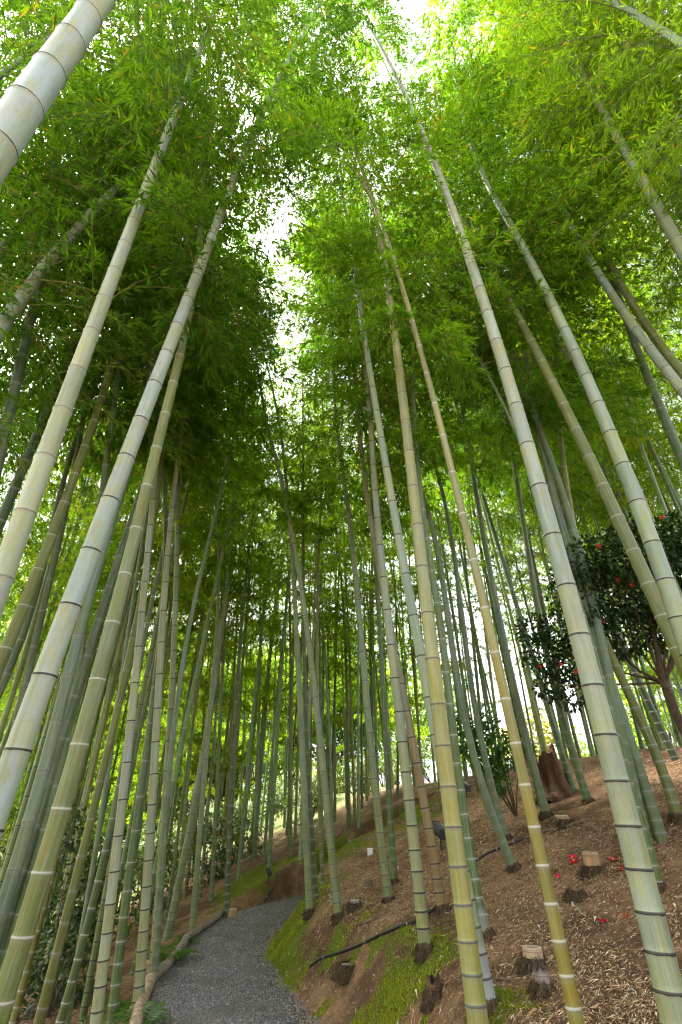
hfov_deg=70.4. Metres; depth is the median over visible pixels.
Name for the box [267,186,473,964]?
bamboo
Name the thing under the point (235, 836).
bush
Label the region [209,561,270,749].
bamboo
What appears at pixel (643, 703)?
bamboo
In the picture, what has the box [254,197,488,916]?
bamboo
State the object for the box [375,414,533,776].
bamboo
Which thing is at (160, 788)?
bamboo
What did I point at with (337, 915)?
bamboo
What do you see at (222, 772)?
bamboo
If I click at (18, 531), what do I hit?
bamboo
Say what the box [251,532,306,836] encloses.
bamboo
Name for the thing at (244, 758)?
bamboo
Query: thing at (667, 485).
bamboo
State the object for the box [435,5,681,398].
bamboo
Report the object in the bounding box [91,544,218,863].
bamboo
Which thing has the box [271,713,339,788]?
tree
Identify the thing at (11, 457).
bamboo
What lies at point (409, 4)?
sky
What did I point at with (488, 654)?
bamboo
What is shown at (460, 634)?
bamboo
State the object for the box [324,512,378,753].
bamboo
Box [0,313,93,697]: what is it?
bamboo
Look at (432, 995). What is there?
bamboo stump
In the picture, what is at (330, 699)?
bamboo
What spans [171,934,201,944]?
fern
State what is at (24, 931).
bamboo
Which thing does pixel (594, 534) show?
bamboo
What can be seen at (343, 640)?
bamboo
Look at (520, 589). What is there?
bamboo
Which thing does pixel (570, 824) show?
fallen branch
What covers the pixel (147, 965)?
bamboo stump
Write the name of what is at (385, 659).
bamboo
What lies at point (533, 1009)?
sheath litter
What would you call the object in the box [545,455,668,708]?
bamboo
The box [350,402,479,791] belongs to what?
bamboo
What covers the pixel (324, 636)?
bamboo
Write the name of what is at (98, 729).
bamboo
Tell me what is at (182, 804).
bamboo
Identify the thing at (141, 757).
bamboo
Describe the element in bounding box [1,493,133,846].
bamboo
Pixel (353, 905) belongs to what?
bamboo stump
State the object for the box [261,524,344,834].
bamboo
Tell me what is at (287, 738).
bamboo
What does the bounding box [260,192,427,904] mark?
bamboo
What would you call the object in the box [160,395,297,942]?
bamboo
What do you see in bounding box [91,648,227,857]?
tree
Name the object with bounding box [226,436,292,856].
bamboo
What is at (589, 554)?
bamboo
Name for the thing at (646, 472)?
bamboo
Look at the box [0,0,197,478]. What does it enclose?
bamboo
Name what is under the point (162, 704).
bamboo
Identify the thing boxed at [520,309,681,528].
bamboo
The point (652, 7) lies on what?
bamboo
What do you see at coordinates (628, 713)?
tree
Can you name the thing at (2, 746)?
bamboo
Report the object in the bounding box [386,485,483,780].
bamboo
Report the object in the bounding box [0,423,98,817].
bamboo
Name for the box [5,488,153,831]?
bamboo
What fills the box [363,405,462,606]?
bamboo
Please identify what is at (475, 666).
bamboo
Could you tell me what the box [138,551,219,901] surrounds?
bamboo
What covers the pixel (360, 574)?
bamboo
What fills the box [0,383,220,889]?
bamboo
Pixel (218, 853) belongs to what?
camellia bush
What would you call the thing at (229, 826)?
bamboo
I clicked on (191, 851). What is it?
bamboo
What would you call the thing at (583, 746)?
tree
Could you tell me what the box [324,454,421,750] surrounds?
bamboo
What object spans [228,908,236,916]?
bamboo stump
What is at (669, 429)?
bamboo
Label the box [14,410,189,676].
bamboo
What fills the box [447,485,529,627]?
bamboo
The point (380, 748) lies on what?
tree
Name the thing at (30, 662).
bamboo
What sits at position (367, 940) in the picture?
hose
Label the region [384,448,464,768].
bamboo
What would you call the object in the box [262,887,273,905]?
hose
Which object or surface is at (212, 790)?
bamboo
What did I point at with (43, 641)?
bamboo
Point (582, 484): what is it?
bamboo
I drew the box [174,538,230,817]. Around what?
bamboo
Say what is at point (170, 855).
bush
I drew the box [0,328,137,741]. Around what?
bamboo
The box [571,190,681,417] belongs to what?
bamboo
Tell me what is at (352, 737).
bamboo
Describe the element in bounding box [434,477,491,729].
bamboo
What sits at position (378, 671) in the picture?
bamboo
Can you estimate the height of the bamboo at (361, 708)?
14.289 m
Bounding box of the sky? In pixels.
[0,0,681,783]
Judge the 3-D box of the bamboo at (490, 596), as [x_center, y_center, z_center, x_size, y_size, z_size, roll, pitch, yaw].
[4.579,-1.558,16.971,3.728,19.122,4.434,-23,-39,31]
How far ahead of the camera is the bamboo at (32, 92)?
3.95 m
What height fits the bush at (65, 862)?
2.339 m
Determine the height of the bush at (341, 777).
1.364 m
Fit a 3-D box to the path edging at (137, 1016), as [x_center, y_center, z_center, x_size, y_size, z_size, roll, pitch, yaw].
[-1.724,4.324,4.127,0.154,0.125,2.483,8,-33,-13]
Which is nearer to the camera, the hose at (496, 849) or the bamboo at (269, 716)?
the hose at (496, 849)
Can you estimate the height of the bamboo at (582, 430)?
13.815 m
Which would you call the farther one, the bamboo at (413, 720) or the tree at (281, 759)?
the tree at (281, 759)
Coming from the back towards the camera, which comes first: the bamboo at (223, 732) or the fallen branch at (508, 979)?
the bamboo at (223, 732)
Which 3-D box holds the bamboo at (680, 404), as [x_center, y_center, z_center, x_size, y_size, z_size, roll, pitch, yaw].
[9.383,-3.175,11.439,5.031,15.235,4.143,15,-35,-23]
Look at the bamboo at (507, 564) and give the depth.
12.49 m
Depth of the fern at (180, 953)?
5.89 m
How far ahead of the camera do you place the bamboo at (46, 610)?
13.67 m
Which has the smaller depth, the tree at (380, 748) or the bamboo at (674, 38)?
the bamboo at (674, 38)
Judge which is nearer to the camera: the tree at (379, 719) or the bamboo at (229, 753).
the bamboo at (229, 753)
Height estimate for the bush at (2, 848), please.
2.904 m
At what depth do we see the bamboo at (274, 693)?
19.36 m
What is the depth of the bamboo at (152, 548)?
12.41 m
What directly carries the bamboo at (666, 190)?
on the ground
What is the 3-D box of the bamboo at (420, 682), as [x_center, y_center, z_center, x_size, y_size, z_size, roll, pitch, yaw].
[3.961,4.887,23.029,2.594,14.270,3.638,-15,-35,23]
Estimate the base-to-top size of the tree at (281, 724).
11.392 m
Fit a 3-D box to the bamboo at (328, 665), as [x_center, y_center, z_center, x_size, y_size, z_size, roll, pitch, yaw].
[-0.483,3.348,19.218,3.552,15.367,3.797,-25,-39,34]
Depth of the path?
5.11 m
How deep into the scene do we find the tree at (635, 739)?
29.96 m
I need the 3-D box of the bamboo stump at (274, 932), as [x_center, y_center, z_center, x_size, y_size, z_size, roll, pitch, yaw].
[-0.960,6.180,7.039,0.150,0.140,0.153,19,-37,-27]
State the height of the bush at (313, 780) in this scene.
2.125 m
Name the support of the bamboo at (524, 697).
on the ground
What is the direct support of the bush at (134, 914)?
on the ground
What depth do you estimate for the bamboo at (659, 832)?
6.74 m
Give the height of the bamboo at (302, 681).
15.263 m
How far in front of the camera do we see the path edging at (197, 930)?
7.54 m
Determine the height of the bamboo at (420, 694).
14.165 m
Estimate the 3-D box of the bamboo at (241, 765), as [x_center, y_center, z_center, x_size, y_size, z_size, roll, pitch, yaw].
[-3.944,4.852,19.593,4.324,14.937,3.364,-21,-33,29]
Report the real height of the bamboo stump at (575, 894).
0.148 m
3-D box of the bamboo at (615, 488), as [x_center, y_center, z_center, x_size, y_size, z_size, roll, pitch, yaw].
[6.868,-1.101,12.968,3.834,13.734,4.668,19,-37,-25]
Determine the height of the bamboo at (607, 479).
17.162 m
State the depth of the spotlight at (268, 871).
9.80 m
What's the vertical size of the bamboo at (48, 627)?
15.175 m
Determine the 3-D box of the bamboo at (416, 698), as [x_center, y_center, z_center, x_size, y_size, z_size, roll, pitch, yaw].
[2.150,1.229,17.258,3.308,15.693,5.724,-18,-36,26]
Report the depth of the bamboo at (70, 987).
7.11 m
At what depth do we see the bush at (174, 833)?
16.61 m
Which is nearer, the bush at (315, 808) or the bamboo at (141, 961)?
the bamboo at (141, 961)
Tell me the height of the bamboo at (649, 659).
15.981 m
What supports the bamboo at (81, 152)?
on the ground
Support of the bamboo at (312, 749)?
on the ground
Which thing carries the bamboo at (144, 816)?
on the ground
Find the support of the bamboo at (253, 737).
on the ground
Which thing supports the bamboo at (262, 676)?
on the ground
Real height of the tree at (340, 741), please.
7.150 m
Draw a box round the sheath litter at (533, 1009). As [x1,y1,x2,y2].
[307,748,681,1023]
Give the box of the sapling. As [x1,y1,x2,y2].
[455,708,538,816]
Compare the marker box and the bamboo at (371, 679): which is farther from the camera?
the bamboo at (371, 679)
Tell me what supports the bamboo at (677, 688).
on the ground
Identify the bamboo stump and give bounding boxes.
[145,960,148,977]
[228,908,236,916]
[270,929,278,938]
[328,959,355,983]
[344,899,361,914]
[364,879,372,887]
[415,973,443,1014]
[433,803,440,812]
[508,945,548,978]
[525,963,559,1004]
[552,815,575,830]
[562,885,587,904]
[576,851,605,880]
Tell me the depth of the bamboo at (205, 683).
13.65 m
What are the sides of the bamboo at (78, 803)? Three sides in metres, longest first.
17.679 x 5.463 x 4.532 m
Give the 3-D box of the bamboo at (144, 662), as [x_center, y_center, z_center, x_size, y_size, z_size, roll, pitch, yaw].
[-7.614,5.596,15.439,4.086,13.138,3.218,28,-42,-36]
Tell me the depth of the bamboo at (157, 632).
13.35 m
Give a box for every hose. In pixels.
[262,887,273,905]
[309,907,435,967]
[476,837,523,861]
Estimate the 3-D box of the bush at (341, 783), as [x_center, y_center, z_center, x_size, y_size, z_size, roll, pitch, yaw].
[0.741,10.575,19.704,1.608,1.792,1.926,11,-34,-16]
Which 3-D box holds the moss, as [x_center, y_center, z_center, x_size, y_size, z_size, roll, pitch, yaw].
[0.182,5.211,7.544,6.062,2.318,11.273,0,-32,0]
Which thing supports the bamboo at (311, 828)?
on the ground
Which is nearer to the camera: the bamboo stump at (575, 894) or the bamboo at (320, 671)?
the bamboo stump at (575, 894)
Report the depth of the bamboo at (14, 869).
4.73 m
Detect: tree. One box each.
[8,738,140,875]
[32,676,195,884]
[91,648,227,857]
[92,627,268,843]
[93,753,188,862]
[169,775,214,838]
[180,649,280,828]
[184,643,295,818]
[193,736,270,823]
[229,640,347,791]
[236,728,299,814]
[249,656,392,794]
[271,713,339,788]
[272,622,393,792]
[313,707,364,792]
[325,664,421,781]
[340,629,464,784]
[364,735,399,786]
[411,741,435,781]
[456,722,490,775]
[490,704,559,760]
[512,509,681,737]
[554,726,595,758]
[614,644,681,747]
[628,716,648,749]
[657,669,681,726]
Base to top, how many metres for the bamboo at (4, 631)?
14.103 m
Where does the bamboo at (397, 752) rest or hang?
on the ground
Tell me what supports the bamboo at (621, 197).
on the ground
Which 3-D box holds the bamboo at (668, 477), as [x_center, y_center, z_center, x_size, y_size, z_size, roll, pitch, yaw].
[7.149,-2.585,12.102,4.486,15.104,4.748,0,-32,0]
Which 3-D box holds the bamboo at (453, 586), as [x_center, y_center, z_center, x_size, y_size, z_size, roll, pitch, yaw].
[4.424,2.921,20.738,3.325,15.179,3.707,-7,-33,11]
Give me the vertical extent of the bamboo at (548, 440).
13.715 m
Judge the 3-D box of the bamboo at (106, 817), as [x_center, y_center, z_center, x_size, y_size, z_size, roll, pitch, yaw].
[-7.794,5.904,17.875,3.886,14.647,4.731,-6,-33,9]
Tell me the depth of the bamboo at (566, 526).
14.57 m
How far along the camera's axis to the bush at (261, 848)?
13.49 m
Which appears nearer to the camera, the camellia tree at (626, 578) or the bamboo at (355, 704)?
the camellia tree at (626, 578)
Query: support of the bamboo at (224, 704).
on the ground
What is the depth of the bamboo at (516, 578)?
15.33 m
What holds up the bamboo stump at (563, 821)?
on the ground
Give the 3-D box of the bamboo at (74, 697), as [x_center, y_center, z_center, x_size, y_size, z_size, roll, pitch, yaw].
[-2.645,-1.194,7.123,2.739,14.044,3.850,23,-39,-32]
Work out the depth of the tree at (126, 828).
26.86 m
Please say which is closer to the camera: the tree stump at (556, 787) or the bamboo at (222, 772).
the tree stump at (556, 787)
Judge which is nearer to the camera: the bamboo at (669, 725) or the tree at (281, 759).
the bamboo at (669, 725)
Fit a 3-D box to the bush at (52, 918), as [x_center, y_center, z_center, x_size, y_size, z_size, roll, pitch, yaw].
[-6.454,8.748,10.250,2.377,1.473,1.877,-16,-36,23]
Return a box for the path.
[147,895,305,1023]
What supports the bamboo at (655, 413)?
on the ground
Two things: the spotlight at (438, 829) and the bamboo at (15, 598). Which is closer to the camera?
the spotlight at (438, 829)
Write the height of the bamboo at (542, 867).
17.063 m
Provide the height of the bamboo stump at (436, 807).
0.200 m
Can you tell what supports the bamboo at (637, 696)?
on the ground
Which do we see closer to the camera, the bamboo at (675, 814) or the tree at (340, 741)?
the bamboo at (675, 814)
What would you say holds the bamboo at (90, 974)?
on the ground
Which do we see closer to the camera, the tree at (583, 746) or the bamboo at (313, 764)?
the bamboo at (313, 764)
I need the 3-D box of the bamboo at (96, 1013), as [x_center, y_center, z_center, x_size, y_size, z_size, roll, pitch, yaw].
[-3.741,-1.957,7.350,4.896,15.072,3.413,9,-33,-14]
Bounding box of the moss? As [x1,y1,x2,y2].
[213,789,554,1023]
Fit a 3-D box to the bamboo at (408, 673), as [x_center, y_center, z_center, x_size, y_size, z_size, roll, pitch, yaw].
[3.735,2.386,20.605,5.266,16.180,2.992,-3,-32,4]
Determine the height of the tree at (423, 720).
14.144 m
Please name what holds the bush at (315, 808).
on the ground
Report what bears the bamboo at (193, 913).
on the ground
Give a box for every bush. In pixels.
[0,821,15,866]
[8,802,121,1023]
[34,885,96,965]
[49,852,91,926]
[66,867,154,957]
[119,843,178,916]
[122,820,181,866]
[124,834,195,890]
[139,810,203,878]
[185,813,238,893]
[197,797,251,847]
[197,807,263,859]
[205,817,252,872]
[234,833,267,861]
[242,774,299,832]
[261,777,323,825]
[287,756,344,803]
[336,760,371,800]
[339,748,381,794]
[363,737,411,784]
[395,737,462,782]
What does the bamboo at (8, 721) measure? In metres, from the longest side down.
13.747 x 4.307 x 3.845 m
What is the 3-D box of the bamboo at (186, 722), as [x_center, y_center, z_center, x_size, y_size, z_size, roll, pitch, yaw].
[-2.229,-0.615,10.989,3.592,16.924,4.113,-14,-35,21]
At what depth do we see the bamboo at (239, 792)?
15.21 m
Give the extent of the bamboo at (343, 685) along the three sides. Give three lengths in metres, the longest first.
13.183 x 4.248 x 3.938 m
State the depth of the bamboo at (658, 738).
11.79 m
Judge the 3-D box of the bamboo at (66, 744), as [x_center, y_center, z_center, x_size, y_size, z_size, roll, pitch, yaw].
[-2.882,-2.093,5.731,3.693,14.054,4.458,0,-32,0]
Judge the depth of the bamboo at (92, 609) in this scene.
12.13 m
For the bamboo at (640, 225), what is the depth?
11.44 m
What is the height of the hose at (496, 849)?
0.252 m
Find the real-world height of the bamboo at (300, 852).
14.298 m
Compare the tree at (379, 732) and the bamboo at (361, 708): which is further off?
the tree at (379, 732)
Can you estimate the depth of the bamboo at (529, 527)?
12.08 m
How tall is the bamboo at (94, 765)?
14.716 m
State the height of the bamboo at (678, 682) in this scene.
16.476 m
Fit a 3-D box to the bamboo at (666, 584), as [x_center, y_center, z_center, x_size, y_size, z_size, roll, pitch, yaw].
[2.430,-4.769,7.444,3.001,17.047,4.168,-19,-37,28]
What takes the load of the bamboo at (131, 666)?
on the ground
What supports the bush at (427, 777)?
on the ground
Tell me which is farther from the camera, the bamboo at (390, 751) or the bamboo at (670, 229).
the bamboo at (390, 751)
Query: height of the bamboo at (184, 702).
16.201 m
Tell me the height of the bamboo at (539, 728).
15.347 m
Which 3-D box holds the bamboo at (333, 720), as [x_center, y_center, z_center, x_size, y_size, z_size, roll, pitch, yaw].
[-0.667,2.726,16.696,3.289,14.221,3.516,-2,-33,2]
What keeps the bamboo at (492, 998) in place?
on the ground
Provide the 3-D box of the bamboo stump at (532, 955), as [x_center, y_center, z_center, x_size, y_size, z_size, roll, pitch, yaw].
[1.252,2.947,3.160,0.348,0.160,0.335,-9,-33,14]
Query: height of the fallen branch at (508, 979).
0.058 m
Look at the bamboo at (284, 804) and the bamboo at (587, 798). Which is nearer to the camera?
the bamboo at (587, 798)
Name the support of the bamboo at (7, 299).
on the ground
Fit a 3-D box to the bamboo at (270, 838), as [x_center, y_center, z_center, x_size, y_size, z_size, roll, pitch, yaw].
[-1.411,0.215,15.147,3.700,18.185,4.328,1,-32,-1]
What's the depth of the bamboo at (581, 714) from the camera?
13.72 m
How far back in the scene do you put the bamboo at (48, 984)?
5.48 m
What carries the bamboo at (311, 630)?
on the ground
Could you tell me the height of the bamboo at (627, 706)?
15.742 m
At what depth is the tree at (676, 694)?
25.91 m
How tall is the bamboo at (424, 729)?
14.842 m
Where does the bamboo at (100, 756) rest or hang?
on the ground
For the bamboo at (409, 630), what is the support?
on the ground
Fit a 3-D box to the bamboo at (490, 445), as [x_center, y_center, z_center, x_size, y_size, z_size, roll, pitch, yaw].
[1.626,-2.321,7.609,3.284,13.062,4.859,21,-38,-29]
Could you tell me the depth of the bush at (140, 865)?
13.25 m
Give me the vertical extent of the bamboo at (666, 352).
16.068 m
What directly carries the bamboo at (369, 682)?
on the ground
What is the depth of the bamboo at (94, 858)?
6.99 m
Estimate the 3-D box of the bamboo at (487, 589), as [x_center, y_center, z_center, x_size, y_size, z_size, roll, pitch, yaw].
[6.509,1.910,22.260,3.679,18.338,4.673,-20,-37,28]
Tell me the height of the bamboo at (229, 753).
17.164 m
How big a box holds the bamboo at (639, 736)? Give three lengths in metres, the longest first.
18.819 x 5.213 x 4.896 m
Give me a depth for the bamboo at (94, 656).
10.48 m
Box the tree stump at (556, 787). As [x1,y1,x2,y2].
[533,743,572,801]
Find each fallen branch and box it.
[489,959,513,981]
[528,818,588,837]
[571,901,588,916]
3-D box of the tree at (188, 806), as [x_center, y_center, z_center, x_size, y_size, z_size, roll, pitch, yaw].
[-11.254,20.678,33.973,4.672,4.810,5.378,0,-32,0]
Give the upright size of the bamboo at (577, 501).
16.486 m
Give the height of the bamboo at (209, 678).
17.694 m
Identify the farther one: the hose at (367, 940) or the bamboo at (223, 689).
the bamboo at (223, 689)
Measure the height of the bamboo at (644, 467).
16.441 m
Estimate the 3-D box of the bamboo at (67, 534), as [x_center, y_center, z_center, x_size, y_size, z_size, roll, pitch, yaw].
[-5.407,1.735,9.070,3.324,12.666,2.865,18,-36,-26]
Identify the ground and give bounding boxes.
[0,747,681,1023]
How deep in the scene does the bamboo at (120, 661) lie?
11.84 m
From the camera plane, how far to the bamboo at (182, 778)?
16.66 m
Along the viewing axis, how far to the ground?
4.88 m
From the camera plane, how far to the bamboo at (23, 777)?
11.94 m
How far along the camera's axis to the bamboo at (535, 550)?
17.93 m
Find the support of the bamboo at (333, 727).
on the ground
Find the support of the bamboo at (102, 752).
on the ground
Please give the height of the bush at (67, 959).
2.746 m
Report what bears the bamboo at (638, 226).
on the ground
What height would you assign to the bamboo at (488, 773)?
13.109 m
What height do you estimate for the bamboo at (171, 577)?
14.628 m
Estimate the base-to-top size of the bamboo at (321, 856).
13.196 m
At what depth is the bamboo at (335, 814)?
15.46 m
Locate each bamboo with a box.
[0,0,180,405]
[0,0,188,507]
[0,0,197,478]
[0,0,217,439]
[0,0,276,970]
[0,0,310,188]
[0,0,318,619]
[0,0,399,840]
[0,1,334,1023]
[0,30,271,341]
[0,38,240,680]
[0,52,265,937]
[0,75,224,535]
[0,148,143,558]
[0,217,252,957]
[0,240,214,699]
[0,257,126,666]
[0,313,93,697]
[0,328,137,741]
[0,376,160,712]
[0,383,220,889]
[0,387,147,790]
[0,420,102,698]
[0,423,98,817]
[0,447,155,872]
[0,453,95,727]
[0,460,121,747]
[0,461,77,720]
[0,464,141,821]
[0,477,153,868]
[0,481,99,801]
[0,498,112,858]
[1,121,66,514]
[1,194,170,734]
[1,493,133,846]
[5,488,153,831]
[7,431,245,1023]
[9,383,295,1023]
[12,437,167,720]
[13,473,153,819]
[14,310,198,596]
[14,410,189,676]
[26,566,123,827]
[31,508,213,973]
[33,121,282,1023]
[37,393,220,992]
[39,487,197,727]
[40,527,199,890]
[41,404,239,989]
[42,483,215,758]
[44,485,214,957]
[52,196,275,1023]
[55,251,304,1023]
[57,483,216,602]
[65,244,281,1023]
[71,285,255,1023]
[72,557,185,900]
[73,509,163,726]
[74,99,285,1012]
[75,297,253,973]
[78,235,300,1023]
[81,376,273,1003]
[84,542,204,897]
[86,495,223,717]
[90,478,235,945]
[91,521,201,694]
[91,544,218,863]
[92,506,212,823]
[92,521,205,928]
[98,553,213,910]
[107,479,264,909]
[109,600,200,878]
[115,519,213,914]
[116,479,255,848]
[117,496,241,788]
[119,482,291,916]
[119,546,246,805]
[130,235,315,975]
[130,630,228,850]
[131,420,233,840]
[135,497,238,892]
[136,485,246,923]
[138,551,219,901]
[145,482,291,899]
[151,257,304,971]
[151,456,269,918]
[152,419,291,926]
[154,438,270,899]
[157,396,329,916]
[159,545,245,882]
[160,385,262,931]
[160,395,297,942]
[161,480,277,887]
[162,388,270,901]
[165,571,239,779]
[168,240,358,920]
[170,533,273,874]
[173,479,250,888]
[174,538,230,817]
[177,482,302,824]
[177,603,263,867]
[182,504,297,868]
[182,514,259,851]
[187,393,327,875]
[187,534,252,863]
[190,411,341,861]
[190,512,297,831]
[192,341,331,871]
[200,484,278,868]
[205,500,308,859]
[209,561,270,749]
[212,422,366,857]
[220,189,343,925]
[225,437,317,880]
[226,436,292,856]
[228,404,352,838]
[229,5,488,1023]
[231,384,362,851]
[233,466,308,854]
[234,306,377,901]
[236,476,297,854]
[237,516,300,827]
[240,0,500,1018]
[246,549,288,772]
[248,326,344,873]
[248,401,340,862]
[249,504,301,835]
[250,423,388,744]
[250,533,332,825]
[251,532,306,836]
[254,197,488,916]
[258,518,309,827]
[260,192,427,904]
[261,293,392,886]
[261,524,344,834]
[262,73,584,1023]
[264,395,355,864]
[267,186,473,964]
[268,580,356,774]
[271,433,356,826]
[273,427,371,742]
[273,513,332,821]
[274,502,354,737]
[275,549,355,788]
[282,242,432,885]
[282,456,357,841]
[292,391,387,820]
[295,217,521,872]
[295,560,359,769]
[299,420,370,821]
[299,425,402,828]
[301,460,352,796]
[301,505,369,755]
[305,399,389,806]
[306,496,379,701]
[310,561,368,808]
[311,53,539,943]
[319,459,413,801]
[320,439,399,828]
[324,157,668,892]
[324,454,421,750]
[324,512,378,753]
[328,0,681,1023]
[331,325,512,839]
[331,425,410,808]
[331,534,421,733]
[332,458,414,785]
[333,468,386,809]
[334,438,419,792]
[337,471,411,794]
[343,0,681,678]
[346,457,443,786]
[349,401,443,771]
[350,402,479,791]
[350,404,493,788]
[350,507,411,788]
[351,536,403,736]
[355,447,468,567]
[356,453,423,795]
[358,0,681,660]
[358,444,433,776]
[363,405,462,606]
[365,493,454,781]
[368,465,492,701]
[372,513,470,781]
[374,475,508,700]
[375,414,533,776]
[382,481,451,630]
[384,340,576,791]
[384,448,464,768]
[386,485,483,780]
[390,410,493,776]
[392,481,546,720]
[393,53,666,844]
[393,551,456,781]
[394,206,553,820]
[406,283,547,751]
[407,408,506,771]
[408,334,679,760]
[408,504,473,611]
[409,206,594,805]
[413,402,524,789]
[417,511,466,714]
[422,166,668,842]
[424,409,496,771]
[426,307,545,750]
[428,381,570,730]
[430,479,530,763]
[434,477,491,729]
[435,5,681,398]
[437,421,528,767]
[439,404,593,757]
[444,497,522,765]
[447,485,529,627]
[448,0,681,268]
[449,486,555,761]
[455,77,681,597]
[459,452,576,747]
[460,0,681,332]
[461,474,544,753]
[464,319,658,747]
[464,375,606,540]
[469,307,610,503]
[472,57,681,824]
[478,21,681,471]
[478,495,584,734]
[480,313,641,488]
[480,472,593,756]
[481,356,620,548]
[483,0,681,264]
[489,463,568,757]
[492,0,681,379]
[496,439,606,726]
[499,340,612,524]
[500,464,600,754]
[501,482,613,652]
[501,485,650,540]
[501,501,594,755]
[516,253,681,709]
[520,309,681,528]
[521,530,569,674]
[526,518,651,701]
[527,0,681,373]
[527,508,644,746]
[529,226,681,535]
[529,321,677,541]
[532,320,663,749]
[532,531,646,720]
[535,282,681,745]
[536,533,662,714]
[539,0,681,280]
[539,467,681,694]
[545,199,681,521]
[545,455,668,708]
[550,341,659,748]
[550,425,669,727]
[553,215,681,511]
[567,457,657,651]
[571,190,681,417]
[574,351,681,539]
[577,321,680,533]
[577,424,680,677]
[578,454,664,746]
[579,507,681,708]
[580,106,681,398]
[581,334,681,530]
[582,273,681,533]
[584,354,681,568]
[587,0,681,148]
[590,212,681,458]
[590,525,679,746]
[597,316,681,533]
[598,506,681,702]
[602,267,681,499]
[603,75,680,305]
[617,343,681,557]
[631,4,681,275]
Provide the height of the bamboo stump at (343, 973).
0.130 m
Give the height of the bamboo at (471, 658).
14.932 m
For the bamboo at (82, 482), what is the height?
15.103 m
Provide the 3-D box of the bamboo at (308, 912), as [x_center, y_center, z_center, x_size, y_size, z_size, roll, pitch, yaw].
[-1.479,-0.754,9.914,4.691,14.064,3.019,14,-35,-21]
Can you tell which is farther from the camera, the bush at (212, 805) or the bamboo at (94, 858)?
the bush at (212, 805)
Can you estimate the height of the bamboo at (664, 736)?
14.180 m
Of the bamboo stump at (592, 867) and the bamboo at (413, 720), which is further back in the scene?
the bamboo at (413, 720)
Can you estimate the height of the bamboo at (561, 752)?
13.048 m
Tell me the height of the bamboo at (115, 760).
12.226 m
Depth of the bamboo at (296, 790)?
15.93 m
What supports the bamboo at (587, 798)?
on the ground
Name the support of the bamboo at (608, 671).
on the ground
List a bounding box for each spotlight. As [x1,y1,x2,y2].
[266,868,271,884]
[432,821,445,849]
[463,780,470,797]
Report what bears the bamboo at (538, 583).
on the ground
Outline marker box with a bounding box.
[367,848,372,855]
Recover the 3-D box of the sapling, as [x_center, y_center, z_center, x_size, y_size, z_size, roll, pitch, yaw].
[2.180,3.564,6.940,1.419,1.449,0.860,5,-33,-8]
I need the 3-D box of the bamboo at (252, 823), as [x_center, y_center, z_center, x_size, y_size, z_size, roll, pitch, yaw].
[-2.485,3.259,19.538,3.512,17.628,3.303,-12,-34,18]
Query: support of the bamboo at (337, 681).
on the ground
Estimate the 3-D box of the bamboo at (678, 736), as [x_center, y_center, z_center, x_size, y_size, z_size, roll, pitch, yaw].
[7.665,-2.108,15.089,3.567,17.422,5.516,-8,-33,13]
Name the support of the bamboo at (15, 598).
on the ground
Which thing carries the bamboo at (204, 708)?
on the ground
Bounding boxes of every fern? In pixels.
[78,995,131,1023]
[104,1001,173,1023]
[147,944,202,965]
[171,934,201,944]
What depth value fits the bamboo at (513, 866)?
6.89 m
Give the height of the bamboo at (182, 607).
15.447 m
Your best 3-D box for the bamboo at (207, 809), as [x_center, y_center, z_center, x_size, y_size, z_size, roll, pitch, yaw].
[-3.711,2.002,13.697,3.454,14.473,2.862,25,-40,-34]
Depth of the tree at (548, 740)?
25.82 m
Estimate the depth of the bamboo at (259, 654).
13.17 m
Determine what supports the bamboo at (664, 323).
on the ground
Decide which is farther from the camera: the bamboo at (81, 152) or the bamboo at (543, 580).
the bamboo at (543, 580)
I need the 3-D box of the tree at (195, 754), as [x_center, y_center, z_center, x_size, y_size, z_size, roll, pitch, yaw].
[-13.112,14.585,33.912,13.390,15.689,13.809,-27,-41,35]
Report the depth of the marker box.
8.31 m
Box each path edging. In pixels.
[129,972,155,1023]
[153,933,190,981]
[188,909,223,937]
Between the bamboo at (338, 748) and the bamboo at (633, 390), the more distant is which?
the bamboo at (338, 748)
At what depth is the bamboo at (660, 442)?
17.60 m
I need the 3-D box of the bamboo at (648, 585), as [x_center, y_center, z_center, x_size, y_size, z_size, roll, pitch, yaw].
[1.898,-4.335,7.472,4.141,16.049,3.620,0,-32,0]
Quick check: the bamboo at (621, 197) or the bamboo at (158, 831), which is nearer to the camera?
the bamboo at (621, 197)
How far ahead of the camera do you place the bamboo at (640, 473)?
12.87 m
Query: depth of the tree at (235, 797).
36.15 m
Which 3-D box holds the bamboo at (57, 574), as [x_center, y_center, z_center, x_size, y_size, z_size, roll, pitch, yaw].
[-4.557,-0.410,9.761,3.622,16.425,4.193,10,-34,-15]
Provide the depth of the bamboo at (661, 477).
15.96 m
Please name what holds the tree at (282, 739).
on the ground
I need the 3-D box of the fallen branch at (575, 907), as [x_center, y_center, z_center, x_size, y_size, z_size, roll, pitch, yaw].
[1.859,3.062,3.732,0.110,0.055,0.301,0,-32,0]
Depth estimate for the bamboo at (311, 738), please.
17.89 m
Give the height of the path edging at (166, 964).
0.117 m
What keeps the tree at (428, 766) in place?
on the ground

